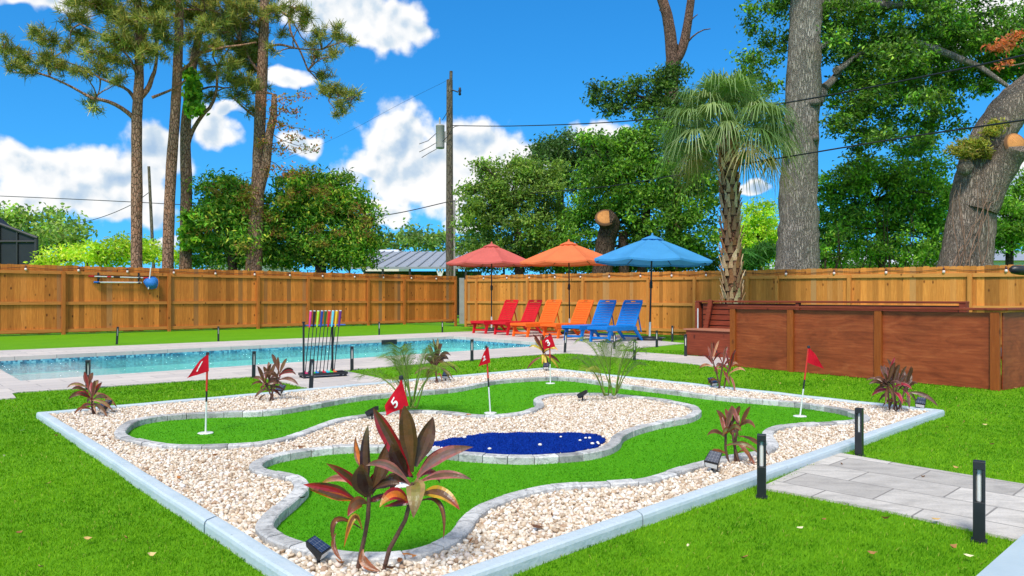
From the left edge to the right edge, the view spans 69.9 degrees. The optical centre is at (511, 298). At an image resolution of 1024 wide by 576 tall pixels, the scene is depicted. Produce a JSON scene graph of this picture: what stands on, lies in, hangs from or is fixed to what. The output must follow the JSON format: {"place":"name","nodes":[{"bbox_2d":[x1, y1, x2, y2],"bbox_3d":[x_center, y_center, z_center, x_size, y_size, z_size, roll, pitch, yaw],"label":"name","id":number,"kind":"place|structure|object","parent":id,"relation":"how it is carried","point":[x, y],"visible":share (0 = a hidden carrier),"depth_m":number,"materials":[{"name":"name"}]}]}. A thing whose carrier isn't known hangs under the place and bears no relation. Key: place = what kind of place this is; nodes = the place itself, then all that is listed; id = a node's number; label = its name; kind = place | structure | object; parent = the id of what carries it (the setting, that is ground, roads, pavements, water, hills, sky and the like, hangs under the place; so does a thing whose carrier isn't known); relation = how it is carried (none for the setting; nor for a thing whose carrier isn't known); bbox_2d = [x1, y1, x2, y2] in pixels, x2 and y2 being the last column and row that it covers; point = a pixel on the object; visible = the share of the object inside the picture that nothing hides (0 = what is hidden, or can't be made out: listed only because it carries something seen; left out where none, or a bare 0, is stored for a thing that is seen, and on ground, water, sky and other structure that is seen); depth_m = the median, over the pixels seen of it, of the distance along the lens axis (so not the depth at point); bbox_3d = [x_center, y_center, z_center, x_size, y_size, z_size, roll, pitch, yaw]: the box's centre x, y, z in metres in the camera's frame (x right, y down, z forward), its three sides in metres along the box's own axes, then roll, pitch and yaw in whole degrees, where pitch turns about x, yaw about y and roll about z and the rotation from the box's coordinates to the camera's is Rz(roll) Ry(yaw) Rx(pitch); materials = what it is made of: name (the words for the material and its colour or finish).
{"place":"outdoors","nodes":[
{"label":"outdoors","id":0,"kind":"place"},
{"bbox_2d":[0,330,727,399],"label":"pool deck","id":1,"kind":"structure","parent":0,"point":[10,385],"depth_m":12.89,"materials":[{"name":"grey concrete"}]},
{"bbox_2d":[0,339,537,363],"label":"swimming pool","id":2,"kind":"structure","parent":1,"relation":"in","point":[383,342],"depth_m":15.03,"materials":[{"name":"liquid"}]},
{"bbox_2d":[0,341,523,380],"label":"water","id":3,"kind":"structure","parent":2,"relation":"in","point":[45,370],"depth_m":13.03,"materials":[{"name":"teal liquid"}]},
{"bbox_2d":[309,359,314,387],"bbox_3d":[-2.151,0.837,7.856,0.057,0.368,0.057,3,-1,-10],"label":"bollard light","id":4,"kind":"object","parent":1,"relation":"on","point":[311,374],"visible":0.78,"depth_m":7.84,"materials":[{"name":"black metal"}]},
{"bbox_2d":[298,322,347,378],"bbox_3d":[-2.380,0.639,9.234,0.576,0.703,0.212,0,0,-32],"label":"putter rack","id":5,"kind":"object","parent":1,"relation":"on","point":[339,372],"visible":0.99,"depth_m":9.18,"materials":[{"name":"black metal"}]},
{"bbox_2d":[305,311,311,373],"bbox_3d":[-2.531,0.548,9.112,0.104,0.794,0.085,0,0,-32],"label":"putter","id":6,"kind":"object","parent":5,"relation":"on","point":[310,314],"visible":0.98,"depth_m":9.13,"materials":[{"name":"black metal"}]},
{"bbox_2d":[307,310,315,373],"bbox_3d":[-2.491,0.548,9.137,0.106,0.794,0.085,0,0,-32],"label":"putter","id":7,"kind":"object","parent":5,"relation":"on","point":[313,323],"visible":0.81,"depth_m":9.15,"materials":[{"name":"black metal"}]},
{"bbox_2d":[315,310,322,372],"bbox_3d":[-2.412,0.548,9.187,0.109,0.795,0.085,0,0,-32],"label":"putter","id":8,"kind":"object","parent":5,"relation":"on","point":[321,316],"visible":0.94,"depth_m":9.20,"materials":[{"name":"black metal"}]},
{"bbox_2d":[319,310,326,372],"bbox_3d":[-2.373,0.548,9.212,0.111,0.795,0.085,0,0,-32],"label":"putter","id":9,"kind":"object","parent":5,"relation":"on","point":[325,313],"visible":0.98,"depth_m":9.23,"materials":[{"name":"black metal"}]},
{"bbox_2d":[322,310,330,372],"bbox_3d":[-2.333,0.548,9.238,0.113,0.795,0.085,0,0,-32],"label":"putter","id":10,"kind":"object","parent":5,"relation":"on","point":[328,321],"visible":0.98,"depth_m":9.26,"materials":[{"name":"black metal"}]},
{"bbox_2d":[325,310,334,372],"bbox_3d":[-2.293,0.548,9.263,0.114,0.795,0.085,0,0,-32],"label":"putter","id":11,"kind":"object","parent":5,"relation":"on","point":[332,319],"visible":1,"depth_m":9.28,"materials":[{"name":"black metal"}]},
{"bbox_2d":[330,310,337,371],"bbox_3d":[-2.254,0.548,9.288,0.116,0.795,0.085,0,0,-32],"label":"putter","id":12,"kind":"object","parent":5,"relation":"on","point":[336,315],"visible":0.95,"depth_m":9.31,"materials":[{"name":"black metal"}]},
{"bbox_2d":[333,310,341,371],"bbox_3d":[-2.214,0.548,9.313,0.118,0.795,0.085,0,0,-32],"label":"putter","id":13,"kind":"object","parent":5,"relation":"on","point":[340,313],"visible":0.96,"depth_m":9.33,"materials":[{"name":"black metal"}]},
{"bbox_2d":[446,242,527,330],"bbox_3d":[-0.622,-0.372,22.300,2.587,2.720,2.587,0,0,8],"label":"parasol","id":14,"kind":"object","parent":1,"relation":"on","point":[491,255],"visible":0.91,"depth_m":21.79,"materials":[{"name":"red fabric"}]},
{"bbox_2d":[470,300,518,333],"bbox_3d":[-0.471,0.513,21.093,0.560,0.950,1.460,0,0,45],"label":"sun lounger","id":15,"kind":"object","parent":1,"relation":"on","point":[508,308],"visible":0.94,"depth_m":21.35,"materials":[{"name":"red plastic"}]},
{"bbox_2d":[492,300,542,334],"bbox_3d":[0.172,0.513,20.221,1.460,0.950,0.560,0,0,-43],"label":"sun lounger","id":16,"kind":"object","parent":1,"relation":"on","point":[531,311],"visible":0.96,"depth_m":20.43,"materials":[{"name":"red plastic"}]},
{"bbox_2d":[510,300,561,336],"bbox_3d":[0.663,0.513,19.300,1.460,0.950,0.560,0,0,-45],"label":"sun lounger","id":17,"kind":"object","parent":1,"relation":"on","point":[547,316],"visible":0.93,"depth_m":19.52,"materials":[{"name":"orange plastic"}]},
{"bbox_2d":[520,239,604,333],"bbox_3d":[1.586,-0.330,20.395,2.624,2.643,2.624,0,0,8],"label":"parasol","id":18,"kind":"object","parent":1,"relation":"on","point":[568,254],"visible":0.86,"depth_m":19.92,"materials":[{"name":"orange fabric"}]},
{"bbox_2d":[540,300,593,338],"bbox_3d":[1.433,0.513,18.638,1.460,0.950,0.560,0,0,-42],"label":"sun lounger","id":19,"kind":"object","parent":1,"relation":"on","point":[581,309],"visible":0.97,"depth_m":18.87,"materials":[{"name":"orange plastic"}]},
{"bbox_2d":[562,300,616,340],"bbox_3d":[1.888,0.513,17.628,1.460,0.950,0.560,0,0,-44],"label":"sun lounger","id":20,"kind":"object","parent":1,"relation":"on","point":[606,311],"visible":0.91,"depth_m":17.89,"materials":[{"name":"blue plastic"}]},
{"bbox_2d":[587,300,642,342],"bbox_3d":[2.410,0.513,16.895,0.560,0.950,1.460,0,0,45],"label":"sun lounger","id":21,"kind":"object","parent":1,"relation":"on","point":[629,314],"visible":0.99,"depth_m":17.13,"materials":[{"name":"blue plastic"}]},
{"bbox_2d":[594,233,712,340],"bbox_3d":[3.321,-0.282,17.413,2.680,2.557,2.680,0,0,8],"label":"parasol","id":22,"kind":"object","parent":1,"relation":"on","point":[652,250],"visible":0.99,"depth_m":16.97,"materials":[{"name":"blue fabric"}]},
{"bbox_2d":[348,342,459,408],"bbox_3d":[-0.910,0.641,6.156,0.990,0.570,0.688,0,0,0],"label":"palm tuft","id":23,"kind":"object","parent":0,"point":[398,358],"visible":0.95,"depth_m":6.16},
{"bbox_2d":[0,315,1023,575],"bbox_3d":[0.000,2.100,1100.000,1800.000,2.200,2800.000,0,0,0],"label":"lawn","id":24,"kind":"structure","parent":0,"point":[94,339],"depth_m":3.54,"materials":[{"name":"green plant"}]},
{"bbox_2d":[0,217,38,263],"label":"screened cage","id":25,"kind":"object","parent":24,"relation":"on","point":[17,246],"visible":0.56,"depth_m":30.00,"materials":[{"name":"brown metal"}]},
{"bbox_2d":[0,200,97,264],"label":"broadleaf tree","id":26,"kind":"object","parent":24,"relation":"on","point":[20,218],"visible":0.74,"depth_m":61.20,"materials":[{"name":"green plant"}]},
{"bbox_2d":[85,360,90,389],"bbox_3d":[-4.649,0.847,8.026,0.057,0.344,0.057,0,0,-14],"label":"bollard light","id":27,"kind":"object","parent":24,"relation":"on","point":[88,367],"visible":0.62,"depth_m":8.01,"materials":[{"name":"black metal"}]},
{"bbox_2d":[0,0,188,267],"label":"pine tree","id":28,"kind":"object","parent":24,"relation":"on","point":[133,26],"visible":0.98,"depth_m":23.71,"materials":[{"name":"green plant"}]},
{"bbox_2d":[23,230,192,268],"bbox_3d":[-14.611,-0.655,27.261,6.429,3.710,3.331,0,0,0],"label":"shrub","id":29,"kind":"object","parent":24,"relation":"on","point":[117,253],"visible":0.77,"depth_m":26.69,"materials":[{"name":"green plant"}]},
{"bbox_2d":[147,166,154,267],"bbox_3d":[-19.637,-3.006,40.000,0.563,8.421,0.186,0,0,0],"label":"utility pole","id":30,"kind":"object","parent":24,"relation":"on","point":[150,207],"visible":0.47,"depth_m":39.94,"materials":[{"name":"brown wood"}]},
{"bbox_2d":[148,0,256,268],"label":"pine tree","id":31,"kind":"object","parent":24,"relation":"on","point":[190,14],"visible":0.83,"depth_m":24.46,"materials":[{"name":"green plant"}]},
{"bbox_2d":[175,0,280,268],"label":"pine tree","id":32,"kind":"object","parent":24,"relation":"on","point":[192,93],"visible":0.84,"depth_m":25.63,"materials":[{"name":"green plant"}]},
{"bbox_2d":[0,264,456,334],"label":"wooden fence","id":33,"kind":"object","parent":24,"relation":"on","point":[62,300],"visible":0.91,"depth_m":22.93,"materials":[{"name":"brown wood"}]},
{"bbox_2d":[143,267,157,288],"bbox_3d":[-10.701,-0.602,21.726,0.424,0.660,0.142,0,0,-44],"label":"buoy","id":34,"kind":"object","parent":33,"relation":"hanging from","point":[149,282],"visible":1,"depth_m":21.71,"materials":[{"name":"blue plastic"}]},
{"bbox_2d":[11,265,446,279],"bbox_3d":[-8.473,-0.815,24.008,16.816,0.139,0.070,0,0,-44],"label":"light string","id":35,"kind":"object","parent":33,"relation":"attached to","point":[127,271],"visible":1,"depth_m":22.80,"materials":[{"name":"black plastic"}]},
{"bbox_2d":[176,164,282,270],"bbox_3d":[-10.082,-1.788,26.607,3.881,5.977,3.511,0,0,-20],"label":"mango tree","id":36,"kind":"object","parent":24,"relation":"on","point":[223,212],"visible":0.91,"depth_m":25.92,"materials":[{"name":"green plant"}]},
{"bbox_2d":[208,254,292,271],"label":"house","id":37,"kind":"structure","parent":24,"relation":"on","point":[264,269],"depth_m":42.72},
{"bbox_2d":[251,351,255,377],"bbox_3d":[-3.243,0.842,9.197,0.057,0.357,0.057,1,0,-16],"label":"bollard light","id":38,"kind":"object","parent":24,"relation":"on","point":[253,364],"visible":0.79,"depth_m":9.18,"materials":[{"name":"black metal"}]},
{"bbox_2d":[215,0,365,270],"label":"pine tree","id":39,"kind":"object","parent":24,"relation":"on","point":[263,143],"visible":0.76,"depth_m":25.93,"materials":[{"name":"green plant"}]},
{"bbox_2d":[261,163,393,273],"bbox_3d":[-7.435,-1.946,27.382,6.017,6.300,4.049,0,0,0],"label":"mango tree","id":40,"kind":"object","parent":24,"relation":"on","point":[309,205],"visible":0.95,"depth_m":26.93,"materials":[{"name":"green plant"}]},
{"bbox_2d":[350,346,353,370],"bbox_3d":[-2.210,0.842,10.111,0.057,0.357,0.057,0,0,-6],"label":"bollard light","id":41,"kind":"object","parent":24,"relation":"on","point":[351,357],"visible":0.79,"depth_m":10.09,"materials":[{"name":"black metal"}]},
{"bbox_2d":[366,250,408,270],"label":"house","id":42,"kind":"structure","parent":24,"relation":"on","point":[389,269],"depth_m":60.00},
{"bbox_2d":[342,250,481,314],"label":"canopy building","id":43,"kind":"structure","parent":24,"relation":"on","point":[410,260],"depth_m":42.58,"materials":[{"name":"white metal"}]},
{"bbox_2d":[379,217,457,251],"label":"broadleaf tree","id":44,"kind":"object","parent":24,"relation":"on","point":[412,237],"visible":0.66,"depth_m":77.74,"materials":[{"name":"green plant"}]},
{"bbox_2d":[420,71,460,322],"bbox_3d":[-3.307,-4.628,33.932,1.944,11.855,0.496,0,0,0],"label":"utility pole","id":45,"kind":"object","parent":24,"relation":"on","point":[443,136],"visible":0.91,"depth_m":33.86,"materials":[{"name":"brown wood"}]},
{"bbox_2d":[4,196,445,215],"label":"utility cable","id":46,"kind":"object","parent":45,"relation":"attached to","point":[192,205],"visible":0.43,"depth_m":41.44,"materials":[{"name":"black rubber"}]},
{"bbox_2d":[449,119,1023,201],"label":"utility cable","id":47,"kind":"object","parent":45,"relation":"attached to","point":[819,151],"visible":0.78,"depth_m":15.33,"materials":[{"name":"black rubber"}]},
{"bbox_2d":[453,54,1023,126],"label":"utility cable","id":48,"kind":"object","parent":45,"relation":"attached to","point":[1005,59],"visible":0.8,"depth_m":17.37,"materials":[{"name":"black rubber"}]},
{"bbox_2d":[420,223,498,270],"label":"broadleaf tree","id":49,"kind":"object","parent":24,"relation":"on","point":[437,244],"visible":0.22,"depth_m":77.82,"materials":[{"name":"green plant"}]},
{"bbox_2d":[459,278,463,323],"bbox_3d":[-2.020,0.100,29.420,0.200,1.840,0.120,0,0,-11],"label":"corner post","id":50,"kind":"object","parent":24,"relation":"on","point":[461,300],"visible":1,"depth_m":29.36,"materials":[{"name":"grey plastic"}]},
{"bbox_2d":[470,339,473,360],"bbox_3d":[-0.637,0.835,11.656,0.057,0.371,0.057,0,0,9],"label":"bollard light","id":51,"kind":"object","parent":24,"relation":"on","point":[471,349],"visible":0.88,"depth_m":11.64,"materials":[{"name":"black metal"}]},
{"bbox_2d":[50,369,927,575],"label":"gravel base","id":52,"kind":"object","parent":24,"relation":"on","point":[431,569],"visible":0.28,"depth_m":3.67,"materials":[{"name":"beige gravel"}]},
{"bbox_2d":[67,371,116,415],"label":"cordyline plant","id":53,"kind":"object","parent":52,"relation":"on","point":[93,387],"visible":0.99,"depth_m":6.06,"materials":[{"name":"brown plant"}]},
{"bbox_2d":[252,354,297,400],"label":"cordyline plant","id":54,"kind":"object","parent":52,"relation":"on","point":[269,371],"visible":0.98,"depth_m":6.90,"materials":[{"name":"brown plant"}]},
{"bbox_2d":[306,535,330,564],"bbox_3d":[-0.707,0.946,2.679,0.072,0.133,0.064,0,5,20],"label":"solar spotlight","id":55,"kind":"object","parent":52,"relation":"on","point":[318,548],"visible":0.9,"depth_m":2.66,"materials":[{"name":"black plastic"}]},
{"bbox_2d":[303,426,399,570],"bbox_3d":[-0.564,0.739,2.610,0.336,0.564,0.180,0,0,0],"label":"cordyline plant","id":56,"kind":"object","parent":52,"relation":"on","point":[362,482],"visible":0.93,"depth_m":2.60,"materials":[{"name":"brown plant"}]},
{"bbox_2d":[365,406,378,419],"bbox_3d":[-1.119,0.940,5.842,0.090,0.162,0.081,0,-4,14],"label":"solar spotlight","id":57,"kind":"object","parent":52,"relation":"on","point":[369,412],"visible":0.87,"depth_m":5.81,"materials":[{"name":"black plastic"}]},
{"bbox_2d":[366,405,471,571],"bbox_3d":[-0.323,0.700,2.605,0.373,0.644,0.250,0,0,0],"label":"cordyline plant","id":58,"kind":"object","parent":52,"relation":"on","point":[409,450],"visible":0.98,"depth_m":2.59,"materials":[{"name":"brown plant"}]},
{"bbox_2d":[414,338,457,382],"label":"cordyline plant","id":59,"kind":"object","parent":52,"relation":"on","point":[441,358],"visible":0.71,"depth_m":8.37,"materials":[{"name":"green plant"}]},
{"bbox_2d":[127,380,852,552],"bbox_3d":[-0.072,0.992,5.800,5.229,0.001,4.052,0,0,-43],"label":"putting green","id":60,"kind":"object","parent":52,"relation":"on","point":[269,427],"visible":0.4,"depth_m":4.59,"materials":[{"name":"green plant"}]},
{"bbox_2d":[187,352,213,434],"bbox_3d":[-2.283,0.694,5.381,0.174,0.600,0.112,0,0,0],"label":"golf flag","id":61,"kind":"object","parent":60,"relation":"on","point":[201,366],"visible":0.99,"depth_m":5.37,"materials":[{"name":"red fabric"}]},
{"bbox_2d":[385,375,408,487],"bbox_3d":[-0.605,0.702,3.880,0.135,0.585,0.112,0,0,0],"label":"golf flag","id":62,"kind":"object","parent":60,"relation":"on","point":[397,400],"visible":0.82,"depth_m":3.86,"materials":[{"name":"red fabric"}]},
{"bbox_2d":[478,346,496,413],"bbox_3d":[-0.200,0.701,6.304,0.111,0.587,0.155,0,0,37],"label":"golf flag","id":63,"kind":"object","parent":60,"relation":"on","point":[485,358],"visible":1,"depth_m":6.31,"materials":[{"name":"red fabric"}]},
{"bbox_2d":[114,376,870,565],"bbox_3d":[-0.073,0.986,5.800,5.301,0.088,4.133,0,0,-43],"label":"stone edging","id":64,"kind":"object","parent":60,"relation":"on","point":[270,520],"visible":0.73,"depth_m":4.65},
{"bbox_2d":[542,334,554,383],"bbox_3d":[0.428,0.702,8.528,0.152,0.584,0.112,0,0,0],"label":"golf flag","id":65,"kind":"object","parent":60,"relation":"on","point":[548,341],"visible":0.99,"depth_m":8.51,"materials":[{"name":"red fabric"}]},
{"bbox_2d":[793,346,823,417],"bbox_3d":[2.484,0.695,6.150,0.241,0.599,0.112,0,0,0],"label":"golf flag","id":66,"kind":"object","parent":60,"relation":"on","point":[812,358],"visible":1,"depth_m":6.14,"materials":[{"name":"red fabric"}]},
{"bbox_2d":[433,431,605,454],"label":"blue turf","id":67,"kind":"structure","parent":52,"relation":"on","point":[520,443],"depth_m":4.83,"materials":[{"name":"blue carpet"}]},
{"bbox_2d":[527,335,559,368],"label":"cordyline plant","id":68,"kind":"object","parent":52,"relation":"on","point":[544,356],"visible":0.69,"depth_m":9.97,"materials":[{"name":"yellow plant"}]},
{"bbox_2d":[563,336,653,395],"bbox_3d":[0.921,0.643,7.061,0.910,0.567,0.861,0,0,0],"label":"palm tuft","id":69,"kind":"object","parent":52,"relation":"on","point":[622,362],"visible":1,"depth_m":6.99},
{"bbox_2d":[704,450,721,470],"bbox_3d":[1.119,0.940,4.085,0.081,0.162,0.090,8,4,30],"label":"solar spotlight","id":70,"kind":"object","parent":52,"relation":"on","point":[712,460],"visible":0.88,"depth_m":4.07,"materials":[{"name":"black plastic"}]},
{"bbox_2d":[700,341,744,390],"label":"cordyline plant","id":71,"kind":"object","parent":52,"relation":"on","point":[722,364],"visible":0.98,"depth_m":7.81,"materials":[{"name":"brown plant"}]},
{"bbox_2d":[707,406,768,463],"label":"cordyline plant","id":72,"kind":"object","parent":52,"relation":"on","point":[730,427],"visible":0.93,"depth_m":4.31,"materials":[{"name":"brown plant"}]},
{"bbox_2d":[865,357,937,410],"bbox_3d":[3.345,0.756,6.290,0.583,0.514,0.359,0,0,-13],"label":"cordyline plant","id":73,"kind":"object","parent":52,"relation":"on","point":[892,375],"visible":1,"depth_m":6.28,"materials":[{"name":"brown plant"}]},
{"bbox_2d":[915,397,925,407],"bbox_3d":[3.534,0.940,6.335,0.081,0.162,0.090,7,4,36],"label":"solar spotlight","id":74,"kind":"object","parent":52,"relation":"on","point":[920,402],"visible":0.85,"depth_m":6.32,"materials":[{"name":"black plastic"}]},
{"bbox_2d":[36,368,944,575],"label":"painted kerb","id":75,"kind":"structure","parent":24,"relation":"on","point":[259,556],"depth_m":3.43,"materials":[{"name":"paint"}]},
{"bbox_2d":[449,243,550,275],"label":"shrub","id":76,"kind":"object","parent":24,"relation":"on","point":[486,270],"visible":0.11,"depth_m":31.25,"materials":[{"name":"green plant"}]},
{"bbox_2d":[447,148,586,274],"bbox_3d":[0.247,-2.569,29.945,5.787,7.543,4.480,0,0,0],"label":"broadleaf tree","id":77,"kind":"object","parent":24,"relation":"on","point":[496,204],"visible":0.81,"depth_m":29.41,"materials":[{"name":"green plant"}]},
{"bbox_2d":[528,244,617,273],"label":"shrub","id":78,"kind":"object","parent":24,"relation":"on","point":[559,269],"visible":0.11,"depth_m":30.78,"materials":[{"name":"green plant"}]},
{"bbox_2d":[521,126,633,273],"bbox_3d":[3.773,-3.886,38.045,6.584,10.172,4.762,0,0,0],"label":"broadleaf tree","id":79,"kind":"object","parent":24,"relation":"on","point":[554,148],"visible":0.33,"depth_m":37.19,"materials":[{"name":"green plant"}]},
{"bbox_2d":[542,115,721,273],"bbox_3d":[4.857,-2.905,28.140,7.473,8.225,5.119,0,0,0],"label":"broadleaf tree","id":80,"kind":"object","parent":24,"relation":"on","point":[627,204],"visible":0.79,"depth_m":27.31,"materials":[{"name":"green plant"}]},
{"bbox_2d":[579,60,700,271],"bbox_3d":[5.590,-4.449,31.157,5.512,11.300,2.802,0,0,0],"label":"broadleaf tree","id":81,"kind":"object","parent":24,"relation":"on","point":[656,97],"visible":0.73,"depth_m":30.73,"materials":[{"name":"green plant"}]},
{"bbox_2d":[613,229,721,272],"bbox_3d":[6.365,-0.834,30.718,5.950,4.069,2.791,0,0,0],"label":"shrub","id":82,"kind":"object","parent":24,"relation":"on","point":[712,266],"visible":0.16,"depth_m":30.26,"materials":[{"name":"green plant"}]},
{"bbox_2d":[657,0,709,271],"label":"pine tree","id":83,"kind":"object","parent":24,"relation":"on","point":[675,51],"visible":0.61,"depth_m":32.80,"materials":[{"name":"brown plant"}]},
{"bbox_2d":[648,64,813,303],"bbox_3d":[5.136,-2.174,17.591,3.947,6.754,3.812,0,0,19],"label":"fan palm","id":84,"kind":"object","parent":24,"relation":"on","point":[723,94],"visible":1,"depth_m":17.36,"materials":[{"name":"green plant"}]},
{"bbox_2d":[464,265,1023,334],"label":"wooden fence","id":85,"kind":"object","parent":24,"relation":"on","point":[676,296],"visible":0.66,"depth_m":21.31,"materials":[{"name":"brown wood"}]},
{"bbox_2d":[469,266,1007,278],"bbox_3d":[5.554,-0.725,21.638,0.070,0.314,21.292,0,0,-44],"label":"light string","id":86,"kind":"object","parent":85,"relation":"attached to","point":[886,272],"visible":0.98,"depth_m":19.54,"materials":[{"name":"black plastic"}]},
{"bbox_2d":[718,196,779,270],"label":"broadleaf tree","id":87,"kind":"object","parent":24,"relation":"on","point":[756,222],"visible":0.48,"depth_m":35.60,"materials":[{"name":"green plant"}]},
{"bbox_2d":[741,238,775,270],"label":"shrub","id":88,"kind":"object","parent":24,"relation":"on","point":[758,255],"visible":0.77,"depth_m":24.20,"materials":[{"name":"green plant"}]},
{"bbox_2d":[755,434,767,499],"bbox_3d":[1.253,0.851,3.675,0.057,0.336,0.057,0,0,21],"label":"bollard light","id":89,"kind":"object","parent":24,"relation":"on","point":[761,466],"visible":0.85,"depth_m":3.66,"materials":[{"name":"black metal"}]},
{"bbox_2d":[819,220,883,268],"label":"shrub","id":90,"kind":"object","parent":24,"relation":"on","point":[839,257],"visible":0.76,"depth_m":24.95,"materials":[{"name":"green plant"}]},
{"bbox_2d":[683,299,1023,390],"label":"deck","id":91,"kind":"structure","parent":24,"relation":"on","point":[960,345],"depth_m":9.15,"materials":[{"name":"brown wood"}]},
{"bbox_2d":[855,407,863,455],"bbox_3d":[2.203,0.857,4.645,0.057,0.323,0.057,0,0,42],"label":"bollard light","id":92,"kind":"object","parent":24,"relation":"on","point":[859,431],"visible":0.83,"depth_m":4.63,"materials":[{"name":"black metal"}]},
{"bbox_2d":[724,0,1023,269],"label":"live oak","id":93,"kind":"object","parent":24,"relation":"on","point":[900,53],"visible":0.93,"depth_m":22.36,"materials":[{"name":"green plant"}]},
{"bbox_2d":[820,251,937,268],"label":"shrub","id":94,"kind":"object","parent":24,"relation":"on","point":[933,264],"visible":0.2,"depth_m":33.13,"materials":[{"name":"green plant"}]},
{"bbox_2d":[817,150,957,268],"bbox_3d":[13.908,-2.138,26.976,6.554,6.686,4.120,0,0,0],"label":"broadleaf tree","id":95,"kind":"object","parent":24,"relation":"on","point":[903,187],"visible":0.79,"depth_m":26.53,"materials":[{"name":"green plant"}]},
{"bbox_2d":[859,205,942,267],"bbox_3d":[13.605,-0.995,24.954,3.289,4.391,1.364,0,0,0],"label":"shrub","id":96,"kind":"object","parent":24,"relation":"on","point":[886,249],"visible":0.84,"depth_m":24.94,"materials":[{"name":"green plant"}]},
{"bbox_2d":[971,459,987,544],"bbox_3d":[1.921,0.844,3.010,0.057,0.352,0.057,0,0,34],"label":"bollard light","id":97,"kind":"object","parent":24,"relation":"on","point":[979,501],"visible":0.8,"depth_m":3.00,"materials":[{"name":"black metal"}]},
{"bbox_2d":[936,29,1023,266],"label":"live oak","id":98,"kind":"object","parent":24,"relation":"on","point":[990,161],"visible":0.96,"depth_m":18.93,"materials":[{"name":"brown plant"}]},
{"bbox_2d":[993,251,1023,265],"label":"house","id":99,"kind":"structure","parent":24,"relation":"on","point":[999,260],"depth_m":40.00,"materials":[{"name":"white"}]},
{"bbox_2d":[994,167,1023,265],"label":"broadleaf tree","id":100,"kind":"object","parent":24,"relation":"on","point":[1010,230],"visible":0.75,"depth_m":27.47,"materials":[{"name":"green plant"}]},
{"bbox_2d":[1009,265,1023,274],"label":"lamp arm","id":101,"kind":"object","parent":24,"relation":"on","point":[1017,269],"visible":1,"depth_m":9.46},
{"bbox_2d":[0,0,1023,274],"label":"sky","id":102,"kind":"structure","parent":0,"point":[512,62],"materials":[{"name":"blue"}]},
{"bbox_2d":[766,453,1023,540],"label":"path","id":103,"kind":"structure","parent":0,"point":[946,497],"depth_m":3.77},
{"bbox_2d":[976,534,1023,575],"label":"patio slab","id":104,"kind":"structure","parent":0,"point":[1009,561],"depth_m":2.68,"materials":[{"name":"paint"}]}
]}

